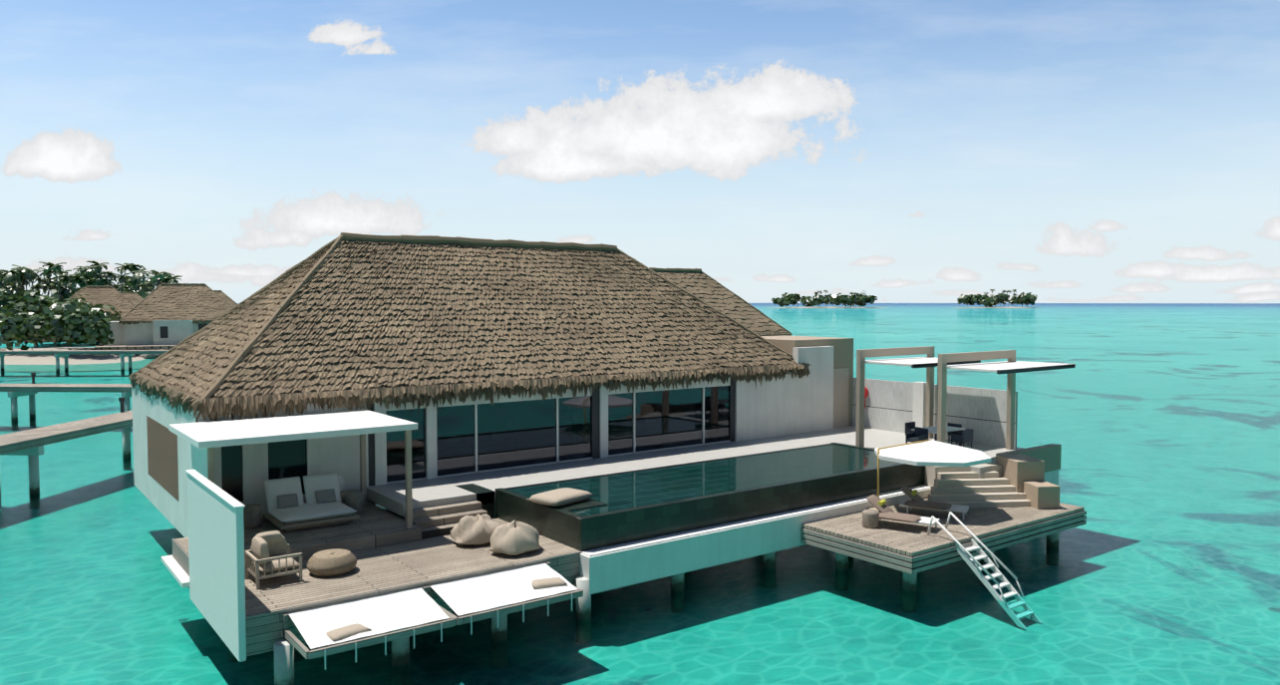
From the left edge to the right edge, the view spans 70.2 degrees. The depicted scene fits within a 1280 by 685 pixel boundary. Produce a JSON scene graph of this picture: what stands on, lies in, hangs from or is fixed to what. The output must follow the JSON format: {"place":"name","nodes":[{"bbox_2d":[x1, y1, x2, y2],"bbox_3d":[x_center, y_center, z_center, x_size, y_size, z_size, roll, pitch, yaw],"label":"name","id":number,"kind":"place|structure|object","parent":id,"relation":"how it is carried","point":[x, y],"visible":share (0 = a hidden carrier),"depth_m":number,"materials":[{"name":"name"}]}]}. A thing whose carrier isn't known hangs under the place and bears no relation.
{"place":"outdoors","nodes":[
{"label":"outdoors","id":0,"kind":"place"},
{"bbox_2d":[0,346,169,371],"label":"spit ground","id":1,"kind":"structure","parent":0,"point":[39,360],"depth_m":118.73,"materials":[{"name":"beige sand"}]},
{"bbox_2d":[0,260,182,349],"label":"trees","id":2,"kind":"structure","parent":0,"point":[25,315],"depth_m":140.22,"materials":[{"name":"green plant"}]},
{"bbox_2d":[161,501,581,655],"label":"deck","id":3,"kind":"structure","parent":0,"point":[389,550],"depth_m":21.95,"materials":[{"name":"brown wood"}]},
{"bbox_2d":[185,469,246,661],"bbox_3d":[-9.341,4.696,19.954,0.200,3.120,4.870,-2,3,-37],"label":"privacy screen","id":4,"kind":"object","parent":3,"relation":"on","point":[216,556],"visible":1,"depth_m":19.33,"materials":[{"name":"white paint"}]},
{"bbox_2d":[243,503,262,528],"bbox_3d":[-10.327,4.613,24.167,0.541,0.550,0.527,-2,3,-37],"label":"stump table","id":5,"kind":"object","parent":3,"relation":"on","point":[251,515],"visible":0.75,"depth_m":23.96,"materials":[{"name":"grey wood"}]},
{"bbox_2d":[244,530,303,589],"bbox_3d":[-8.261,4.823,20.505,0.980,1.056,1.010,-2,3,-37],"label":"deck armchair","id":6,"kind":"object","parent":3,"relation":"on","point":[267,556],"visible":1,"depth_m":20.32,"materials":[{"name":"beige fabric"}]},
{"bbox_2d":[168,409,417,528],"bbox_3d":[-9.100,3.658,23.918,5.280,3.080,3.900,-2,3,-37],"label":"canopy","id":7,"kind":"object","parent":3,"relation":"on","point":[202,439],"visible":0.79,"depth_m":23.31,"materials":[{"name":"white paint"}]},
{"bbox_2d":[262,472,358,531],"bbox_3d":[-8.906,4.298,24.590,2.040,1.141,1.800,-2,3,-37],"label":"daybed","id":8,"kind":"object","parent":3,"relation":"on","point":[290,509],"visible":1,"depth_m":24.52,"materials":[{"name":"grey fabric"}]},
{"bbox_2d":[307,548,356,576],"bbox_3d":[-7.147,5.098,21.131,1.110,0.452,1.110,-2,3,-37],"label":"pouf","id":9,"kind":"object","parent":3,"relation":"on","point":[333,562],"visible":1,"depth_m":20.77,"materials":[{"name":"fabric"}]},
{"bbox_2d":[336,475,363,500],"bbox_3d":[-8.690,4.333,26.309,1.200,0.919,0.690,-2,3,-37],"label":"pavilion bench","id":10,"kind":"object","parent":3,"relation":"on","point":[341,481],"visible":0.25,"depth_m":26.44,"materials":[{"name":"wood"}]},
{"bbox_2d":[344,491,363,514],"bbox_3d":[-8.058,4.531,25.672,0.520,0.580,0.507,-2,3,-37],"label":"stump table","id":11,"kind":"object","parent":3,"relation":"on","point":[354,499],"visible":0.81,"depth_m":25.49,"materials":[{"name":"grey wood"}]},
{"bbox_2d":[283,586,455,669],"bbox_3d":[-5.565,5.876,18.844,3.080,0.700,1.610,-2,3,-37],"label":"daybed","id":12,"kind":"object","parent":3,"relation":"on","point":[341,622],"visible":1,"depth_m":18.72,"materials":[{"name":"white fabric"}]},
{"bbox_2d":[450,513,501,545],"bbox_3d":[-4.184,4.825,23.712,1.415,0.767,1.110,-2,3,-37],"label":"bean bag","id":13,"kind":"object","parent":3,"relation":"on","point":[477,529],"visible":0.9,"depth_m":23.34,"materials":[{"name":"beige fabric"}]},
{"bbox_2d":[426,562,583,634],"bbox_3d":[-3.049,5.793,20.721,3.200,0.700,1.610,-2,3,-37],"label":"daybed","id":14,"kind":"object","parent":3,"relation":"attached to","point":[488,591],"visible":1,"depth_m":20.64,"materials":[{"name":"white fabric"}]},
{"bbox_2d":[489,519,540,555],"bbox_3d":[-3.139,4.842,22.764,1.287,0.818,1.230,-1,3,-14],"label":"bean bag","id":15,"kind":"object","parent":3,"relation":"on","point":[514,537],"visible":1,"depth_m":22.45,"materials":[{"name":"beige fabric"}]},
{"bbox_2d":[129,232,810,422],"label":"thatched roof","id":16,"kind":"structure","parent":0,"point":[348,320],"depth_m":31.48,"materials":[{"name":"brown wicker"}]},
{"bbox_2d":[131,334,853,537],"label":"house wall","id":17,"kind":"structure","parent":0,"point":[818,398],"depth_m":31.31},
{"bbox_2d":[221,385,729,501],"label":"windows","id":18,"kind":"structure","parent":17,"relation":"in","point":[516,434],"depth_m":30.54,"materials":[{"name":"glass"}]},
{"bbox_2d":[0,303,1279,684],"bbox_3d":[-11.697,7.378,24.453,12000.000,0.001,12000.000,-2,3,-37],"label":"lagoon water","id":19,"kind":"structure","parent":0,"point":[736,674],"depth_m":26.78,"materials":[{"name":"teal liquid"}]},
{"bbox_2d":[23,338,100,347],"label":"trunks","id":20,"kind":"object","parent":19,"relation":"on","point":[54,341],"visible":0.08,"depth_m":150.34,"materials":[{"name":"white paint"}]},
{"bbox_2d":[65,285,135,318],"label":"thatched roof","id":21,"kind":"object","parent":20,"relation":"on","point":[115,297],"visible":0.31,"depth_m":160.08,"materials":[{"name":"brown wicker"}]},
{"bbox_2d":[0,372,131,430],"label":"jetty","id":22,"kind":"object","parent":19,"relation":"on","point":[14,391],"visible":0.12,"depth_m":59.89,"materials":[{"name":"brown wood"}]},
{"bbox_2d":[0,396,132,509],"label":"jetty","id":23,"kind":"object","parent":19,"relation":"on","point":[31,443],"visible":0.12,"depth_m":38.88,"materials":[{"name":"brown wood"}]},
{"bbox_2d":[0,349,168,376],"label":"jetty","id":24,"kind":"object","parent":19,"relation":"on","point":[58,354],"visible":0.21,"depth_m":103.24,"materials":[{"name":"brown wood"}]},
{"bbox_2d":[94,320,209,349],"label":"neighbour villa","id":25,"kind":"object","parent":19,"relation":"on","point":[162,334],"visible":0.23,"depth_m":132.32,"materials":[{"name":"white paint"}]},
{"bbox_2d":[118,283,233,324],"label":"thatched roof","id":26,"kind":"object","parent":25,"relation":"on","point":[202,303],"visible":0.85,"depth_m":136.18,"materials":[{"name":"brown wicker"}]},
{"bbox_2d":[228,531,1059,684],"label":"support posts","id":27,"kind":"object","parent":19,"relation":"on","point":[283,649],"visible":0.15,"depth_m":22.51,"materials":[{"name":"concrete"}]},
{"bbox_2d":[366,425,1061,594],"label":"pool terrace","id":28,"kind":"structure","parent":27,"relation":"on","point":[667,512],"depth_m":26.78,"materials":[{"name":"stone"}]},
{"bbox_2d":[526,487,607,511],"bbox_3d":[-2.126,4.310,24.788,1.784,0.460,1.900,-2,3,-37],"label":"floor cushion","id":29,"kind":"object","parent":28,"relation":"on","point":[568,498],"visible":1,"depth_m":24.46,"materials":[{"name":"fabric"}]},
{"bbox_2d":[905,421,919,443],"bbox_3d":[10.611,3.524,35.032,0.620,0.860,0.590,-2,3,-37],"label":"dining chair","id":30,"kind":"object","parent":28,"relation":"on","point":[909,426],"visible":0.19,"depth_m":35.09,"materials":[{"name":"wicker"}]},
{"bbox_2d":[905,426,928,443],"bbox_3d":[10.175,3.594,33.453,0.590,0.860,0.620,-2,3,-37],"label":"dining chair","id":31,"kind":"object","parent":28,"relation":"on","point":[919,434],"visible":0.67,"depth_m":33.49,"materials":[{"name":"wicker"}]},
{"bbox_2d":[852,377,1017,448],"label":"wall","id":32,"kind":"structure","parent":28,"relation":"on","point":[893,406],"depth_m":36.98,"materials":[{"name":"white paint"}]},
{"bbox_2d":[864,386,868,408],"bbox_3d":[9.784,2.413,39.855,0.100,0.950,0.500,-2,3,-37],"label":"life buoy","id":33,"kind":"object","parent":32,"relation":"attached to","point":[865,392],"visible":0.4,"depth_m":39.73,"materials":[{"name":"red paint"}]},
{"bbox_2d":[911,425,964,446],"bbox_3d":[11.213,3.614,34.230,1.800,0.750,1.100,-2,3,-37],"label":"dining table","id":34,"kind":"object","parent":28,"relation":"on","point":[932,429],"visible":0.31,"depth_m":34.07,"materials":[{"name":"white wood"}]},
{"bbox_2d":[947,422,969,445],"bbox_3d":[12.250,3.525,35.001,0.590,0.860,0.620,-2,3,-37],"label":"dining chair","id":35,"kind":"object","parent":28,"relation":"on","point":[956,426],"visible":0.48,"depth_m":34.84,"materials":[{"name":"wicker"}]},
{"bbox_2d":[950,428,973,448],"bbox_3d":[11.814,3.595,33.423,0.620,0.860,0.590,-2,3,-37],"label":"dining chair","id":36,"kind":"object","parent":28,"relation":"on","point":[965,436],"visible":0.83,"depth_m":33.20,"materials":[{"name":"wicker"}]},
{"bbox_2d":[855,345,1075,449],"bbox_3d":[11.810,2.157,33.574,5.050,3.720,5.960,-2,3,-37],"label":"pergola","id":37,"kind":"object","parent":28,"relation":"on","point":[1011,367],"visible":0.94,"depth_m":33.90,"materials":[{"name":"taupe-beige painted wood"},{"name":"white fabric"}]},
{"bbox_2d":[0,0,1279,303],"label":"sky","id":38,"kind":"structure","parent":0,"point":[890,151],"materials":[{"name":"blue"}]},
{"bbox_2d":[647,267,792,335],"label":"thatched roof","id":39,"kind":"object","parent":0,"point":[705,287],"visible":0.27,"depth_m":77.09,"materials":[{"name":"brown wicker"}]},
{"bbox_2d":[768,307,885,308],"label":"island aground","id":40,"kind":"structure","parent":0,"point":[826,307],"depth_m":1206.76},
{"bbox_2d":[784,294,860,307],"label":"tree trunks","id":41,"kind":"object","parent":40,"relation":"on","point":[825,303],"visible":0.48,"depth_m":1247.17,"materials":[{"name":"brown plant"}]},
{"bbox_2d":[771,290,877,307],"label":"trees","id":42,"kind":"object","parent":40,"relation":"on","point":[786,299],"visible":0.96,"depth_m":1224.48,"materials":[{"name":"green plant"}]},
{"bbox_2d":[800,497,1086,574],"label":"sun deck","id":43,"kind":"structure","parent":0,"point":[909,547],"depth_m":26.39,"materials":[{"name":"brown wood"}]},
{"bbox_2d":[861,509,879,528],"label":"side table","id":44,"kind":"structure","parent":43,"relation":"on","point":[870,518],"depth_m":26.46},
{"bbox_2d":[866,494,940,533],"bbox_3d":[7.609,5.012,26.601,2.000,0.776,1.008,2,3,33],"label":"sun lounger","id":45,"kind":"object","parent":43,"relation":"on","point":[885,511],"visible":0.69,"depth_m":26.45,"materials":[{"name":"beige fabric"}]},
{"bbox_2d":[866,438,991,510],"bbox_3d":[9.152,4.173,28.653,3.334,2.279,3.334,-2,3,-37],"label":"parasol","id":46,"kind":"object","parent":43,"relation":"on","point":[931,453],"visible":0.96,"depth_m":27.77,"materials":[{"name":"white fabric"}]},
{"bbox_2d":[899,484,968,519],"bbox_3d":[9.063,4.945,28.105,2.000,0.776,0.990,1,3,25],"label":"sun lounger","id":47,"kind":"object","parent":43,"relation":"on","point":[917,501],"visible":0.98,"depth_m":28.00,"materials":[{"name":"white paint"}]},
{"bbox_2d":[926,511,1041,629],"bbox_3d":[9.351,6.107,24.834,0.914,2.406,3.011,-2,3,-37],"label":"swim ladder","id":48,"kind":"object","parent":43,"relation":"attached to","point":[977,569],"visible":0.88,"depth_m":24.59,"materials":[{"name":"metal"}]},
{"bbox_2d":[924,453,1059,509],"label":"terrace stairs","id":49,"kind":"structure","parent":43,"relation":"on","point":[1010,480],"depth_m":29.76,"materials":[{"name":"stone"}]},
{"bbox_2d":[952,307,1038,308],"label":"island","id":50,"kind":"object","parent":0,"point":[995,307],"visible":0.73,"depth_m":1206.53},
{"bbox_2d":[957,289,1037,307],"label":"trees","id":51,"kind":"object","parent":50,"relation":"on","point":[986,300],"visible":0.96,"depth_m":1226.36,"materials":[{"name":"green plant"}]},
{"bbox_2d":[991,294,1028,307],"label":"tree trunks","id":52,"kind":"object","parent":50,"relation":"on","point":[1004,302],"visible":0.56,"depth_m":1224.88,"materials":[{"name":"plant"}]},
{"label":"neighbouring villa","id":53,"kind":"object","parent":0,"visible":0},
{"bbox_2d":[213,290,237,306],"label":"thatched roof","id":54,"kind":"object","parent":53,"relation":"on","point":[226,298],"visible":0.23,"depth_m":221.10,"materials":[{"name":"brown wicker"}]},
{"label":"neighbouring villa","id":55,"kind":"object","parent":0,"visible":0},
{"bbox_2d":[120,292,143,305],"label":"roof","id":56,"kind":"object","parent":55,"relation":"on","point":[135,298],"visible":0.15,"depth_m":258.89,"materials":[{"name":"brown wicker"}]}
]}

